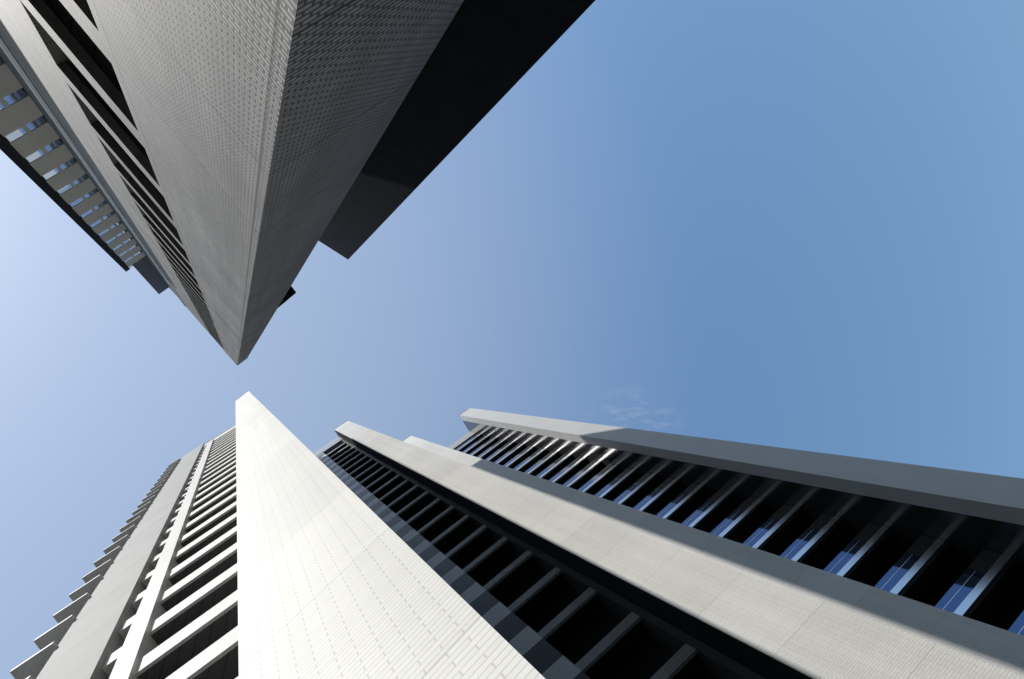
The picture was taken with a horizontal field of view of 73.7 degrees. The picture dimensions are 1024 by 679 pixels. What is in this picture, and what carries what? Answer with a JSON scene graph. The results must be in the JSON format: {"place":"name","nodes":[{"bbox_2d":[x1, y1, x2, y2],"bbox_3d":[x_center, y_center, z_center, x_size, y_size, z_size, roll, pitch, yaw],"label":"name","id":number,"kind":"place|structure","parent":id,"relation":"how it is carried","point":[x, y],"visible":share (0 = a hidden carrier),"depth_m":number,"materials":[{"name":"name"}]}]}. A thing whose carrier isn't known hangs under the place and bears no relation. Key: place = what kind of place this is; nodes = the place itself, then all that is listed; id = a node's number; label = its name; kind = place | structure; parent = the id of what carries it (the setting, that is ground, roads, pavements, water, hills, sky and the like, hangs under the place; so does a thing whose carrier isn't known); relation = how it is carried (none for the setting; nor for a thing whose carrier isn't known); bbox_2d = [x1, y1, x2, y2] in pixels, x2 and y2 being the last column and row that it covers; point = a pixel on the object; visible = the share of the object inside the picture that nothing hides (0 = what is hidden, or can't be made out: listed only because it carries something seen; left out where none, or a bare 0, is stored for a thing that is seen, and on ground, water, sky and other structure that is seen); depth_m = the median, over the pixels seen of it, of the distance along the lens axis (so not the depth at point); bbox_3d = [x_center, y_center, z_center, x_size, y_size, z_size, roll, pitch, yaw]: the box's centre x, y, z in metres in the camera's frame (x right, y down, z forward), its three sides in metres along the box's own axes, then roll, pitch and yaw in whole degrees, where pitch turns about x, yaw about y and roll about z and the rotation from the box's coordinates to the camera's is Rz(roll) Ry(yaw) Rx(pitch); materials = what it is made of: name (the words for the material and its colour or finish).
{"place":"outdoors","nodes":[
{"label":"outdoors","id":0,"kind":"place"},
{"bbox_2d":[0,0,1023,678],"label":"sky","id":1,"kind":"structure","parent":0,"point":[790,224],"materials":[{"name":"blue"}]},
{"bbox_3d":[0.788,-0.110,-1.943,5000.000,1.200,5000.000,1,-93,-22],"label":"ground","id":2,"kind":"structure","parent":0,"visible":0},
{"bbox_2d":[0,0,594,365],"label":"tower","id":3,"kind":"structure","parent":2,"relation":"on","point":[220,169],"depth_m":9.75,"materials":[{"name":"concrete"}]},
{"bbox_2d":[10,391,1023,678],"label":"tower","id":4,"kind":"structure","parent":2,"relation":"on","point":[258,539],"depth_m":26.51,"materials":[{"name":"concrete"}]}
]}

